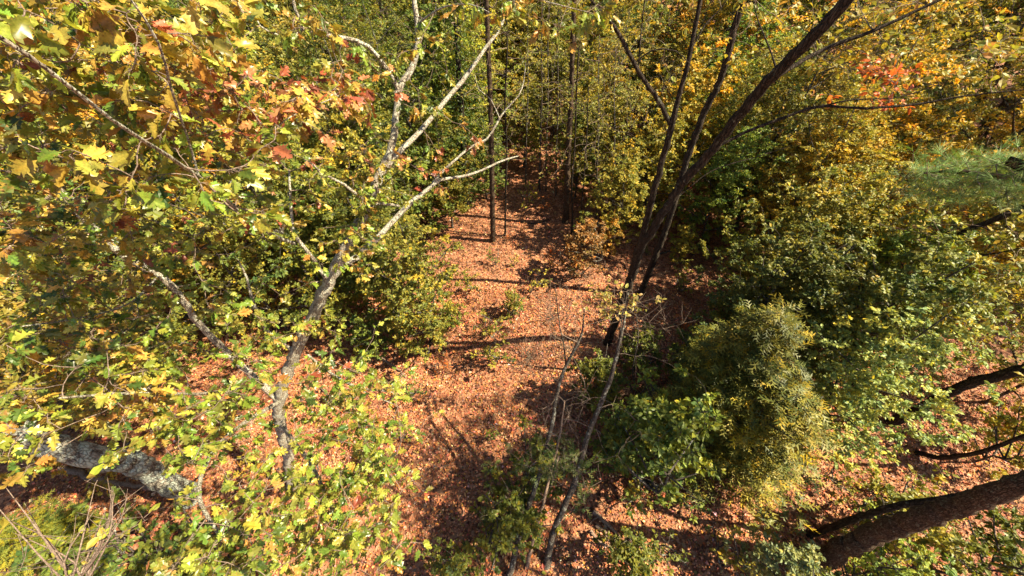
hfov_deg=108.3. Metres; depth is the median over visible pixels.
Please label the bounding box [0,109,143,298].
bushy tree
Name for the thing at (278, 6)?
bushy tree
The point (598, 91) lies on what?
slim sapling
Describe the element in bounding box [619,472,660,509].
seedling
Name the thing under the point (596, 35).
bushy tree
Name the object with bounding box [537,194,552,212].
seedling
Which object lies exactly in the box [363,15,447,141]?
bushy tree
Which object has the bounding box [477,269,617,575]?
grey tree
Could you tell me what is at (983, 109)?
bushy tree
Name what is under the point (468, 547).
seedling
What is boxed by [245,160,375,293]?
tree
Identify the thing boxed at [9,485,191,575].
leafy shrub
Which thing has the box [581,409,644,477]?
leafy shrub
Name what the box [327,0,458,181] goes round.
background tree
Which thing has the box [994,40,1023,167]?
broadleaf tree
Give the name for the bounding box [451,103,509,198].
background tree
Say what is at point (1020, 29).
broadleaf tree
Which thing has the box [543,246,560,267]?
seedling
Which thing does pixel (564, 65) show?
background tree
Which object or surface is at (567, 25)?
background tree
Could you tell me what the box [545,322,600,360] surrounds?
dead bush
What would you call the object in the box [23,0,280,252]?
bushy tree
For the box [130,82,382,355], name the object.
bushy tree
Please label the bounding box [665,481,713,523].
seedling
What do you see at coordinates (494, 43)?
bushy tree
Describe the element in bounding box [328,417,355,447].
seedling
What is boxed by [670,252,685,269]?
seedling
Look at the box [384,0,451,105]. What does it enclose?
bushy tree
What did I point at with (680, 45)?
bushy tree
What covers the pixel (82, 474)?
fallen log
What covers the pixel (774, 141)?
background tree
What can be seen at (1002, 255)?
tree
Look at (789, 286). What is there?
tree
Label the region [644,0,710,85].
bushy tree
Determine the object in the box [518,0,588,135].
bushy tree
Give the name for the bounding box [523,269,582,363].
bare sapling
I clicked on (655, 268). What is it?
dead bush
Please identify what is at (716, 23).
bushy tree
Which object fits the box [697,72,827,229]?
background tree
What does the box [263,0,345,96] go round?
bushy tree
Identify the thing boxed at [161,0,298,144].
bushy tree
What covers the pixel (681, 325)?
seedling
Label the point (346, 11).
bushy tree
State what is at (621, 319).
bare sapling
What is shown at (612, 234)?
leafy shrub
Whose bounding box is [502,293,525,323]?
seedling
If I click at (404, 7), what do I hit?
broadleaf tree
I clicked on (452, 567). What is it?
leafy shrub
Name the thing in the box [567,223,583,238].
seedling
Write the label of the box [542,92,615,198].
background tree
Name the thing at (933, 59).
golden maple
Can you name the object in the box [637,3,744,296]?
back trunk tree
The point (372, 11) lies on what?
bushy tree
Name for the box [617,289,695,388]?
bare sapling
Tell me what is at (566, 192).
tree
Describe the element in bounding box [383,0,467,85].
bushy tree
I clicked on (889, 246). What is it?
tree
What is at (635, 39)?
bushy tree
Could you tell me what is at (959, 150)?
golden maple
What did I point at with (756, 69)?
bushy tree
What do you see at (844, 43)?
bushy tree
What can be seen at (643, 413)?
leafy shrub
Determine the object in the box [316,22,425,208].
bushy tree
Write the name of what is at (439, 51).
bushy tree
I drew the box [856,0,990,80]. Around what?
broadleaf tree
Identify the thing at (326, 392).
seedling
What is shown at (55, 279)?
bushy tree
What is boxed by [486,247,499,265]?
seedling
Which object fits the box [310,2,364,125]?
bushy tree
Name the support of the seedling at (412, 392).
on the forest floor
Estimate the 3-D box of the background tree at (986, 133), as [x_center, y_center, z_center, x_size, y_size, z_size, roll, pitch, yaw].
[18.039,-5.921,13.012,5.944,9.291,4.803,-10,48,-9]
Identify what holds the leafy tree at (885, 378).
on the forest floor
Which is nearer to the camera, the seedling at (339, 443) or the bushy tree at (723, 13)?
the seedling at (339, 443)
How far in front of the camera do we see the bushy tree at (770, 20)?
15.79 m
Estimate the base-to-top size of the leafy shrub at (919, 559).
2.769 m
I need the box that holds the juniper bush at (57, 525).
[0,488,102,575]
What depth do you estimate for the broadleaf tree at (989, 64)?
20.28 m
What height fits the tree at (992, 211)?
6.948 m
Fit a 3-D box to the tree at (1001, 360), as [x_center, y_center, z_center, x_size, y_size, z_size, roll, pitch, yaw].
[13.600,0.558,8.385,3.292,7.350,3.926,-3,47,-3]
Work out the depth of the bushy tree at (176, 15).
12.05 m
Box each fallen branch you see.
[428,363,473,371]
[521,217,552,223]
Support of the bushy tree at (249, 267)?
on the forest floor
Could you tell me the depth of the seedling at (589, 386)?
10.04 m
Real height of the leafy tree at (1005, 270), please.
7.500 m
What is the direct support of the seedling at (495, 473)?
on the forest floor
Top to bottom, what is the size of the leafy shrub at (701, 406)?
3.738 m
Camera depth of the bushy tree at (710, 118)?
14.84 m
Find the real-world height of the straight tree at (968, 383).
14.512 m
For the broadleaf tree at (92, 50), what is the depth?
15.04 m
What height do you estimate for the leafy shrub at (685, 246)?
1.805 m
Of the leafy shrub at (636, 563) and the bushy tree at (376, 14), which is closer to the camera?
the leafy shrub at (636, 563)
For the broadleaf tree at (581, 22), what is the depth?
22.68 m
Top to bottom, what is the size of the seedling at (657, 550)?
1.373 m
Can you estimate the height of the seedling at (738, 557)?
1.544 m
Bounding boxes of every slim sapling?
[500,1,559,184]
[512,0,579,190]
[528,0,591,191]
[538,0,594,196]
[580,0,678,219]
[593,24,691,218]
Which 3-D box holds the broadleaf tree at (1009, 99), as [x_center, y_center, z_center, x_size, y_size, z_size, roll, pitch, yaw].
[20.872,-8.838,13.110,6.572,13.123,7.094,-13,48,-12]
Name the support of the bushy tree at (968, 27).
on the forest floor
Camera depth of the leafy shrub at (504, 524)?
7.25 m
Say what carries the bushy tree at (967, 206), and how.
on the forest floor
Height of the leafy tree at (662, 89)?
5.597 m
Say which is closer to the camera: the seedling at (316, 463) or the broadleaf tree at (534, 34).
the seedling at (316, 463)
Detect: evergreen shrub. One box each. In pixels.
[344,309,394,362]
[377,307,422,343]
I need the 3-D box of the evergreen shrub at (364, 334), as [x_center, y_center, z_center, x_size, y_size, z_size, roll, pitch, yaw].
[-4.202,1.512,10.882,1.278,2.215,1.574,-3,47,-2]
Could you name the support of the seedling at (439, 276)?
on the forest floor
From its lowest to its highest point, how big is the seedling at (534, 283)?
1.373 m
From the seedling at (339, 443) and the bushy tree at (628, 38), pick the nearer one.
the seedling at (339, 443)
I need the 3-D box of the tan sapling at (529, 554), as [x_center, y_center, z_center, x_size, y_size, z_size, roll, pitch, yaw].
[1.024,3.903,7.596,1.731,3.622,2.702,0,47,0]
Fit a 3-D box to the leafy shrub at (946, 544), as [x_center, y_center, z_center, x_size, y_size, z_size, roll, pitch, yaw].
[8.046,4.809,7.687,2.089,2.482,1.744,-6,47,-5]
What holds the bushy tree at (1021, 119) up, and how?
on the forest floor
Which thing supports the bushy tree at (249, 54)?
on the forest floor
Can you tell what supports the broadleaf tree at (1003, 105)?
on the forest floor
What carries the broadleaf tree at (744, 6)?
on the forest floor
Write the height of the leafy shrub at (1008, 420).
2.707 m
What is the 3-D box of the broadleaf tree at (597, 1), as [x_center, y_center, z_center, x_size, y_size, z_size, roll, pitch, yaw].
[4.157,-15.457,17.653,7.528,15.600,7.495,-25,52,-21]
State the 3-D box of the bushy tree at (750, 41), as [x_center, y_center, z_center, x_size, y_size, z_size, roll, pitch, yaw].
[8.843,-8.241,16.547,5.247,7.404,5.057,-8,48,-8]
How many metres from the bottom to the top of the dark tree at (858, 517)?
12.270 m
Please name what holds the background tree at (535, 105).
on the forest floor
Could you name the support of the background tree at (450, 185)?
on the forest floor
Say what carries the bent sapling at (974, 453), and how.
on the forest floor
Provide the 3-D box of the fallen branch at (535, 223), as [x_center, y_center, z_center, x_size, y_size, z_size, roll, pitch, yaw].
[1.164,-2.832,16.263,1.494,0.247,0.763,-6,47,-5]
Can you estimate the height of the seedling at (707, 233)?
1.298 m
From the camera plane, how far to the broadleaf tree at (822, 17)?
19.91 m
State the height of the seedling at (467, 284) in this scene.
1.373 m
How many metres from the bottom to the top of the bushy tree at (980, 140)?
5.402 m
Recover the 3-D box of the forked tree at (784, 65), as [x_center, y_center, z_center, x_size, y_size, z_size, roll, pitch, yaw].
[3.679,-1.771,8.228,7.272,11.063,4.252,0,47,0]
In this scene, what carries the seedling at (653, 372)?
on the forest floor
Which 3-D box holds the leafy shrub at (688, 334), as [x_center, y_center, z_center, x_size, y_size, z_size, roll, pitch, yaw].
[4.928,1.865,10.047,1.757,3.046,2.164,-6,47,-5]
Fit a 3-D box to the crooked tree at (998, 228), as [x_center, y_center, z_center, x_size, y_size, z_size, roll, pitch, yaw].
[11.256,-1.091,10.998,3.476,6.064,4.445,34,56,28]
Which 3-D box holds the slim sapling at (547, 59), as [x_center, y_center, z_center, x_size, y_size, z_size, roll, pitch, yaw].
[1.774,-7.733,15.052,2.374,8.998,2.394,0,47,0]
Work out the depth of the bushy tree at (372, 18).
18.05 m
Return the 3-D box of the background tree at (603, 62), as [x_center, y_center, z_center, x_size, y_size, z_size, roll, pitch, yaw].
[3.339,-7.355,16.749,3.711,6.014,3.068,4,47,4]
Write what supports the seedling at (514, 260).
on the forest floor
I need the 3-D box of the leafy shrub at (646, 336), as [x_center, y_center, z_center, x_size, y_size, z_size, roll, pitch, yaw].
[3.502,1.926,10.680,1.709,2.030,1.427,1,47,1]
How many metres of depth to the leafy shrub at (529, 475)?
8.04 m
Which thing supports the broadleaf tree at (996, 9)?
on the forest floor
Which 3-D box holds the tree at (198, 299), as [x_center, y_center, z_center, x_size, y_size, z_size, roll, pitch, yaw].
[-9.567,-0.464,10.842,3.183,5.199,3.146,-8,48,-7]
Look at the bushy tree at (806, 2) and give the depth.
17.14 m
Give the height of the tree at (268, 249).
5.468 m
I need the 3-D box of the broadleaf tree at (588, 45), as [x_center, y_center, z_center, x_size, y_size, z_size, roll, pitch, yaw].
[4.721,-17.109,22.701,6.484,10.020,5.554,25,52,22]
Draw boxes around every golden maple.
[737,111,891,254]
[755,0,981,244]
[823,97,997,251]
[849,104,1023,327]
[887,28,1023,225]
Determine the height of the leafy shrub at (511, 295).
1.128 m
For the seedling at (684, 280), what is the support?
on the forest floor
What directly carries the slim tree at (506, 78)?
on the forest floor
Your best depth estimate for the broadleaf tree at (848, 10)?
23.15 m
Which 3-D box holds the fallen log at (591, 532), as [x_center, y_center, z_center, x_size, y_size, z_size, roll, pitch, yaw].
[2.002,5.684,8.296,0.607,0.102,0.143,30,54,25]
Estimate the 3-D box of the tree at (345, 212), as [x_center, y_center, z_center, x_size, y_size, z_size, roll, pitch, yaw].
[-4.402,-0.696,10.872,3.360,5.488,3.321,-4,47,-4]
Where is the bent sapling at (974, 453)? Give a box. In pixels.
[914,353,1023,459]
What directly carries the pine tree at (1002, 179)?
on the forest floor
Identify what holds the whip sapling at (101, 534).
on the forest floor
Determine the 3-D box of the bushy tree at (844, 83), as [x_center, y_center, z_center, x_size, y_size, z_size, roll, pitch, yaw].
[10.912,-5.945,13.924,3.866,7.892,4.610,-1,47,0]
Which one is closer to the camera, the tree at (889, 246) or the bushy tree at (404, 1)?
the tree at (889, 246)
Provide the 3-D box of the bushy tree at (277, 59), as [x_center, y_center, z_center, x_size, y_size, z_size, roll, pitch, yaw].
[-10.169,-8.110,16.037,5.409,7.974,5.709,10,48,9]
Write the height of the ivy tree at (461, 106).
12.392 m
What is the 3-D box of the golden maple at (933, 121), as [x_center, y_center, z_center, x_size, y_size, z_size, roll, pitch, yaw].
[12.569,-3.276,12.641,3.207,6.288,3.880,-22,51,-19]
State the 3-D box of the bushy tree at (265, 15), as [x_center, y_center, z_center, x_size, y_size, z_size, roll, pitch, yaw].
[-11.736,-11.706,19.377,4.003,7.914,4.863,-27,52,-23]
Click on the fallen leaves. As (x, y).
(516, 439)
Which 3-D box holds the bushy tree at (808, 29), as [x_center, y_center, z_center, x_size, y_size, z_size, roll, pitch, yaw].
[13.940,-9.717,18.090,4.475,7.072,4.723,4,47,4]
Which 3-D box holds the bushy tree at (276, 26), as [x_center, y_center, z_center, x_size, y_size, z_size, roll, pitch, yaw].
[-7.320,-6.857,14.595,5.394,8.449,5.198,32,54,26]
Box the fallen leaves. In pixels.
[0,149,1023,575]
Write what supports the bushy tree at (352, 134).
on the forest floor
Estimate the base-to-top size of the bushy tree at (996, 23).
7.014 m
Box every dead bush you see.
[511,328,548,376]
[531,281,582,334]
[540,375,589,427]
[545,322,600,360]
[571,256,608,283]
[587,376,643,411]
[638,260,669,276]
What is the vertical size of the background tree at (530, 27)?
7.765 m
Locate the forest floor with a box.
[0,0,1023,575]
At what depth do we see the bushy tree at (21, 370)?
8.86 m
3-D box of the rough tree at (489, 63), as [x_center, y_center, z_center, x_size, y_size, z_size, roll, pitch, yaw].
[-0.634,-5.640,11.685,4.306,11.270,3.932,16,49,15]
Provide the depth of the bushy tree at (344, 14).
16.41 m
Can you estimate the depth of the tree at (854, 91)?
10.33 m
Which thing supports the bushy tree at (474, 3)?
on the forest floor
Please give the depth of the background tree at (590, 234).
12.74 m
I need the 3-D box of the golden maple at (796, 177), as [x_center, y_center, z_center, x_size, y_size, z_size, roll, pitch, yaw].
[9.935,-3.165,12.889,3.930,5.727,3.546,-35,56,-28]
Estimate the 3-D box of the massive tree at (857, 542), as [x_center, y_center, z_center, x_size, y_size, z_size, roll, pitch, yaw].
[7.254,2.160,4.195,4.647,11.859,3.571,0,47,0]
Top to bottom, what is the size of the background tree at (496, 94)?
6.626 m
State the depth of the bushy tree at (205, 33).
13.71 m
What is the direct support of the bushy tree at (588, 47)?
on the forest floor
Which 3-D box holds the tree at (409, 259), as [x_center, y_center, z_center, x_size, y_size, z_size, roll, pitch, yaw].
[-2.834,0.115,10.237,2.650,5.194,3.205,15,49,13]
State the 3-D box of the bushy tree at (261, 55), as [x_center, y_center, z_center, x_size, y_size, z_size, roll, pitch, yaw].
[-8.911,-4.991,12.892,5.452,8.266,5.254,22,51,19]
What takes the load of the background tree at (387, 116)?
on the forest floor
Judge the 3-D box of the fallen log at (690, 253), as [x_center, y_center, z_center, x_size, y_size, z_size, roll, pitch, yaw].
[6.647,-1.507,14.889,1.417,0.374,0.334,0,47,0]
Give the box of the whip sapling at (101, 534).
[0,452,159,575]
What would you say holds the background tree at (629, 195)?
on the forest floor
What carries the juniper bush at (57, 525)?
on the forest floor
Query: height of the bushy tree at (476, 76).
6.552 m
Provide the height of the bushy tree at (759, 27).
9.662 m
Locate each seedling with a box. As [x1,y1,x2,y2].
[296,452,322,472]
[319,373,350,415]
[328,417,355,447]
[387,412,414,441]
[393,374,427,402]
[432,258,458,282]
[434,353,451,377]
[457,268,480,291]
[462,499,514,573]
[470,329,515,368]
[472,308,505,339]
[477,460,526,511]
[484,424,501,441]
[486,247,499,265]
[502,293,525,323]
[509,253,518,267]
[518,181,538,208]
[528,269,551,290]
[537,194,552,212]
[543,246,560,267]
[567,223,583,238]
[577,376,607,412]
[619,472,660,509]
[622,364,676,407]
[640,528,690,575]
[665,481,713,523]
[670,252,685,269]
[673,259,702,293]
[674,312,698,329]
[698,224,718,243]
[705,524,757,575]
[817,460,868,498]
[823,409,846,429]
[861,472,887,494]
[902,462,959,495]
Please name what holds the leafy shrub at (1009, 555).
on the forest floor
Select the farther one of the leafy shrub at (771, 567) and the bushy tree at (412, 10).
the bushy tree at (412, 10)
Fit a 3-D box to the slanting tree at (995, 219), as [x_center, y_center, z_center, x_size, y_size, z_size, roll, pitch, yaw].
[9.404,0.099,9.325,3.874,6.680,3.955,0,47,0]
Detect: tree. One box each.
[0,0,283,308]
[0,0,621,575]
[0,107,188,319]
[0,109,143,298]
[0,162,242,420]
[0,188,96,366]
[0,245,196,509]
[0,292,174,497]
[0,334,60,423]
[2,119,74,230]
[10,41,147,160]
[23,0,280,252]
[24,8,197,152]
[27,108,109,190]
[40,111,183,268]
[43,4,261,226]
[87,203,259,334]
[103,152,329,362]
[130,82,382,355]
[140,7,373,275]
[144,0,307,189]
[157,1,272,144]
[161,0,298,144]
[165,5,363,228]
[171,148,301,284]
[195,1,332,177]
[202,0,327,127]
[233,0,312,75]
[245,0,324,109]
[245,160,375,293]
[257,0,419,185]
[262,52,424,253]
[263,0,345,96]
[276,70,431,298]
[286,0,378,169]
[288,0,427,243]
[289,0,381,46]
[297,0,366,65]
[303,0,416,125]
[304,172,424,320]
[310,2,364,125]
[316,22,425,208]
[325,0,429,110]
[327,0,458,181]
[343,0,410,77]
[347,0,411,52]
[354,45,481,230]
[355,214,468,362]
[359,0,406,37]
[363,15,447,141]
[370,0,526,208]
[378,0,493,173]
[379,45,450,167]
[383,0,457,121]
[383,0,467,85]
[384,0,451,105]
[399,102,485,228]
[412,0,565,242]
[419,2,524,170]
[421,19,514,166]
[423,0,530,115]
[430,16,497,144]
[434,0,522,110]
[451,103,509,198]
[454,0,554,142]
[458,0,521,100]
[460,0,544,235]
[475,0,557,149]
[475,0,569,104]
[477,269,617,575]
[481,1,561,88]
[494,73,546,167]
[504,0,601,144]
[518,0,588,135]
[520,0,668,223]
[521,2,601,65]
[530,0,638,104]
[531,0,614,77]
[532,0,635,115]
[536,27,626,241]
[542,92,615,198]
[543,278,678,569]
[545,48,620,182]
[546,53,637,224]
[548,217,614,279]
[559,0,663,162]
[574,77,665,209]
[575,139,656,246]
[578,0,639,129]
[584,0,610,68]
[587,0,681,136]
[587,1,660,92]
[590,0,1023,345]
[601,0,674,85]
[613,0,676,119]
[615,99,711,239]
[625,27,748,205]
[626,0,724,145]
[629,0,725,124]
[630,292,824,468]
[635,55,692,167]
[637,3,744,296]
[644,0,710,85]
[647,0,803,167]
[650,87,719,199]
[653,372,846,551]
[654,0,778,129]
[665,124,797,265]
[666,0,779,103]
[671,0,753,58]
[672,45,814,237]
[682,0,830,156]
[686,29,821,189]
[693,218,864,361]
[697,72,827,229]
[698,164,876,319]
[705,0,780,30]
[707,232,892,382]
[710,71,906,261]
[714,0,803,82]
[724,0,900,232]
[726,0,816,133]
[731,101,891,247]
[737,55,855,173]
[744,2,885,142]
[745,0,890,202]
[750,0,886,103]
[760,4,811,56]
[760,154,942,323]
[763,0,889,85]
[766,0,917,139]
[781,290,1006,473]
[792,230,1023,435]
[793,0,994,195]
[795,0,1011,196]
[800,1,882,96]
[802,470,1023,575]
[803,197,998,362]
[805,151,1023,384]
[806,493,955,538]
[811,0,905,32]
[814,0,1012,113]
[840,0,1021,134]
[841,23,1023,209]
[844,35,950,162]
[847,193,1023,325]
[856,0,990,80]
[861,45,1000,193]
[862,0,1023,136]
[862,168,1022,251]
[870,145,1023,286]
[872,131,1023,219]
[884,362,1023,427]
[897,0,1022,87]
[897,0,1023,147]
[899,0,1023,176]
[902,106,1023,221]
[913,0,1006,74]
[920,191,1023,342]
[921,0,1022,128]
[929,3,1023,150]
[931,0,1020,76]
[934,47,1023,168]
[941,117,1023,268]
[945,18,1023,169]
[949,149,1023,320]
[955,0,1023,111]
[969,270,1023,411]
[972,0,1021,137]
[973,242,1023,333]
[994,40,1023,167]
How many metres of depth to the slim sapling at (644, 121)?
11.70 m
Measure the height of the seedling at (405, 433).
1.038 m
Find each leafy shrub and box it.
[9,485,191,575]
[127,504,282,575]
[421,533,490,575]
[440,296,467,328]
[473,485,564,562]
[494,413,572,510]
[504,288,524,317]
[566,344,631,415]
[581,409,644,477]
[587,210,625,255]
[590,392,725,519]
[593,521,664,575]
[607,321,670,377]
[624,363,752,483]
[652,310,717,384]
[669,223,701,263]
[722,531,834,575]
[820,499,957,575]
[828,471,968,571]
[919,505,1023,575]
[962,400,1023,479]
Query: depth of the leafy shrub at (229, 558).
6.45 m
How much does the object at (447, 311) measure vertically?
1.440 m
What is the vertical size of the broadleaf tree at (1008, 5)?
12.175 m
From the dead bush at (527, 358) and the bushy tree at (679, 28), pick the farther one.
the bushy tree at (679, 28)
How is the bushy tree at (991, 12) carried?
on the forest floor
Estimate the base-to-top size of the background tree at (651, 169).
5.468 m
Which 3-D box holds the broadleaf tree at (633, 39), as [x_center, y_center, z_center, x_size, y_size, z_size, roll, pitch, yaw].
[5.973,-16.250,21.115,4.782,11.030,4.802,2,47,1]
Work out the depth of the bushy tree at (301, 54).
14.91 m
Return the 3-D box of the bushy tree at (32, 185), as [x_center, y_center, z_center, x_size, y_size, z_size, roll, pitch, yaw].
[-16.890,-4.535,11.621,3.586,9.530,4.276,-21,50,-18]
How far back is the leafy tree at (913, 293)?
7.43 m
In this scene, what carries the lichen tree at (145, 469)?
on the forest floor
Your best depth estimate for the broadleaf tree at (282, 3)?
19.39 m
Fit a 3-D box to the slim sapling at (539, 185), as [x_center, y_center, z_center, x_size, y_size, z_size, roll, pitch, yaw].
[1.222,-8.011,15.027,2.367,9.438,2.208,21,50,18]
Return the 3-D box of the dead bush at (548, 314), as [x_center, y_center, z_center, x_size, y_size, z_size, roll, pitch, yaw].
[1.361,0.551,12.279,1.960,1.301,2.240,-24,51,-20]
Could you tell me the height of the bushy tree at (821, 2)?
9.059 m
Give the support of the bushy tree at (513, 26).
on the forest floor
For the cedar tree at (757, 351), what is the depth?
7.41 m
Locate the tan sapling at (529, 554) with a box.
[522,391,612,568]
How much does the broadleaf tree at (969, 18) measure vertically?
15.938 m
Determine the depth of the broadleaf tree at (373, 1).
20.60 m
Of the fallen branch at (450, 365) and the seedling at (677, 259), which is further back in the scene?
the seedling at (677, 259)
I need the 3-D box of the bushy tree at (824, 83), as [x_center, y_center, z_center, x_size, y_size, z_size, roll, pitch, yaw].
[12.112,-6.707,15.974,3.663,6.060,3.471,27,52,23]
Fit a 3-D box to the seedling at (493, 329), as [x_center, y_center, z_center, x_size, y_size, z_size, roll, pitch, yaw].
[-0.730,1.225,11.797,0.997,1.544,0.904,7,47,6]
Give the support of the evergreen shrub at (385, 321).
on the forest floor
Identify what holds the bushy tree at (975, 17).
on the forest floor
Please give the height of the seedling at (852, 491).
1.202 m
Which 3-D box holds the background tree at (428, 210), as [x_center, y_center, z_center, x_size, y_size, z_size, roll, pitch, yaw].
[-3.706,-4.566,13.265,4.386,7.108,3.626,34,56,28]
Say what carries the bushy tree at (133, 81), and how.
on the forest floor
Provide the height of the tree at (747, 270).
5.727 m
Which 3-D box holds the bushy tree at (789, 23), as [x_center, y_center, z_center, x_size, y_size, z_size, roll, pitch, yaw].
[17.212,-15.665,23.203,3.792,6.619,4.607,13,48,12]
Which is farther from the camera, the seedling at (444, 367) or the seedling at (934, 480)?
the seedling at (444, 367)
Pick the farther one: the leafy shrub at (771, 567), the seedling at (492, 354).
the seedling at (492, 354)
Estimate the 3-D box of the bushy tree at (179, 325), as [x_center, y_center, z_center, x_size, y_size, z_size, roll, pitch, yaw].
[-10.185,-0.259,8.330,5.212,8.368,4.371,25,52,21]
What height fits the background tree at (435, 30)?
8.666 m
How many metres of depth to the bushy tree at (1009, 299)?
11.68 m
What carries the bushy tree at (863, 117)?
on the forest floor
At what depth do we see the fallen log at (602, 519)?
8.51 m
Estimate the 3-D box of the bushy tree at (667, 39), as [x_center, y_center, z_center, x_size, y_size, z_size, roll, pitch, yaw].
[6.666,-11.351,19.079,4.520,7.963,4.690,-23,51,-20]
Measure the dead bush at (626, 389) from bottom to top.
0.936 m
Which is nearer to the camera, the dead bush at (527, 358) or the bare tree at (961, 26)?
the dead bush at (527, 358)
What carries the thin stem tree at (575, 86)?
on the forest floor
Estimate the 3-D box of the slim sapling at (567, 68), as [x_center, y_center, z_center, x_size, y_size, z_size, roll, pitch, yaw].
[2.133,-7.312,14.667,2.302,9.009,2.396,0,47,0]
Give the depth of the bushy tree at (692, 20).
23.85 m
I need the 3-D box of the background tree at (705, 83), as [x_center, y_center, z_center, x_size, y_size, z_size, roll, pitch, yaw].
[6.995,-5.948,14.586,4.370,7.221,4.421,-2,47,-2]
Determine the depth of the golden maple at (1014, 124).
11.84 m
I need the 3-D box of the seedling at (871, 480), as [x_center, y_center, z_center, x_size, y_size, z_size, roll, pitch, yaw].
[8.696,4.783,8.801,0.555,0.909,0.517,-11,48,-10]
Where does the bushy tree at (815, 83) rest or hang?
on the forest floor
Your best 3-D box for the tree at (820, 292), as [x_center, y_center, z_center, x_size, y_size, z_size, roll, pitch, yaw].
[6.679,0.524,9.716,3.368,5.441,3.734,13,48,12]
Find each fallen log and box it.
[57,465,153,491]
[589,529,611,547]
[590,509,619,535]
[595,524,647,566]
[660,248,694,254]
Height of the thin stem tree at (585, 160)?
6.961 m
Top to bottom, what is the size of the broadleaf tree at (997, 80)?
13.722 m
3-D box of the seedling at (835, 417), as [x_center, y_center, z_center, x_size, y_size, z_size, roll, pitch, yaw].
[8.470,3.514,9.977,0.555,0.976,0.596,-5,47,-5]
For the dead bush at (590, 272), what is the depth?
13.93 m
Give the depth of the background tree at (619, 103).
14.19 m
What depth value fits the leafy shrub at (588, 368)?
9.43 m
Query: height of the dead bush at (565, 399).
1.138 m
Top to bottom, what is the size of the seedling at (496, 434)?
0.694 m
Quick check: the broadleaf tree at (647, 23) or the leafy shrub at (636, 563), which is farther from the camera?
the broadleaf tree at (647, 23)
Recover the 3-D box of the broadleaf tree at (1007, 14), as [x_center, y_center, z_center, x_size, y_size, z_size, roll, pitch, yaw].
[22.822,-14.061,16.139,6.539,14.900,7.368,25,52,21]
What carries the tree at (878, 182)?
on the forest floor
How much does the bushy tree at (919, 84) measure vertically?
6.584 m
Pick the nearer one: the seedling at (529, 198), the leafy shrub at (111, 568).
the leafy shrub at (111, 568)
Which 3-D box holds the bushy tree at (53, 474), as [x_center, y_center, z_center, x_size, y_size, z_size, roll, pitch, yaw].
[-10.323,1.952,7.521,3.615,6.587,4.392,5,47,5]
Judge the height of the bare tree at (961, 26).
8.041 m
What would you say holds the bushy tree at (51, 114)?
on the forest floor
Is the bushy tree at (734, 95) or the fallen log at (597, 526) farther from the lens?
the bushy tree at (734, 95)
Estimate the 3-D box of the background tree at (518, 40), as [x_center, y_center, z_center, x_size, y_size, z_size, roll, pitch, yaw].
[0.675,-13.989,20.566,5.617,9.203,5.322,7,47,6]
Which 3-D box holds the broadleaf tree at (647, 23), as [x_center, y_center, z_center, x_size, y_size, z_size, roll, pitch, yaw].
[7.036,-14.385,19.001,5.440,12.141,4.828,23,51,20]
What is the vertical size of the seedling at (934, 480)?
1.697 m
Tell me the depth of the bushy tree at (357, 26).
10.30 m
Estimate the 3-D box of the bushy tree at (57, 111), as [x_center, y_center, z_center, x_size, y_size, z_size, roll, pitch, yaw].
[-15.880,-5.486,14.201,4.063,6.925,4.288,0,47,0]
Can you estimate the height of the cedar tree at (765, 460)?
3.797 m
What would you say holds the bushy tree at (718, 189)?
on the forest floor
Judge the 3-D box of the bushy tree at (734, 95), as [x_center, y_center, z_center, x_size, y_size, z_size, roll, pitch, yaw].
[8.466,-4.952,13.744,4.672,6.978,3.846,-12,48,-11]
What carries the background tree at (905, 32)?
on the forest floor
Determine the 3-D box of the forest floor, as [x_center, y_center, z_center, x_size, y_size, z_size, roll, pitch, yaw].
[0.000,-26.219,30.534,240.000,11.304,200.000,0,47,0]
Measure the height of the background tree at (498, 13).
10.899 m
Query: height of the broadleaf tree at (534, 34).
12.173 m
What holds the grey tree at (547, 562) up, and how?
on the forest floor
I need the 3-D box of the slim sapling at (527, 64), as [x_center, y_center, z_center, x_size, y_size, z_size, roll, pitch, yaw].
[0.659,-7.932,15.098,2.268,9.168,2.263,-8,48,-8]
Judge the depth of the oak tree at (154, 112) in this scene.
3.07 m
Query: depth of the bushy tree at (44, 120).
12.06 m
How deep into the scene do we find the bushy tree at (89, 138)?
9.10 m
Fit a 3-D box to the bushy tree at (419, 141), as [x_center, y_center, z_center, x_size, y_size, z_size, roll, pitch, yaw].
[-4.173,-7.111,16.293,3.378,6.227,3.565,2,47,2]
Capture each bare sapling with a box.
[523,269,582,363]
[572,271,664,373]
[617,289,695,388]

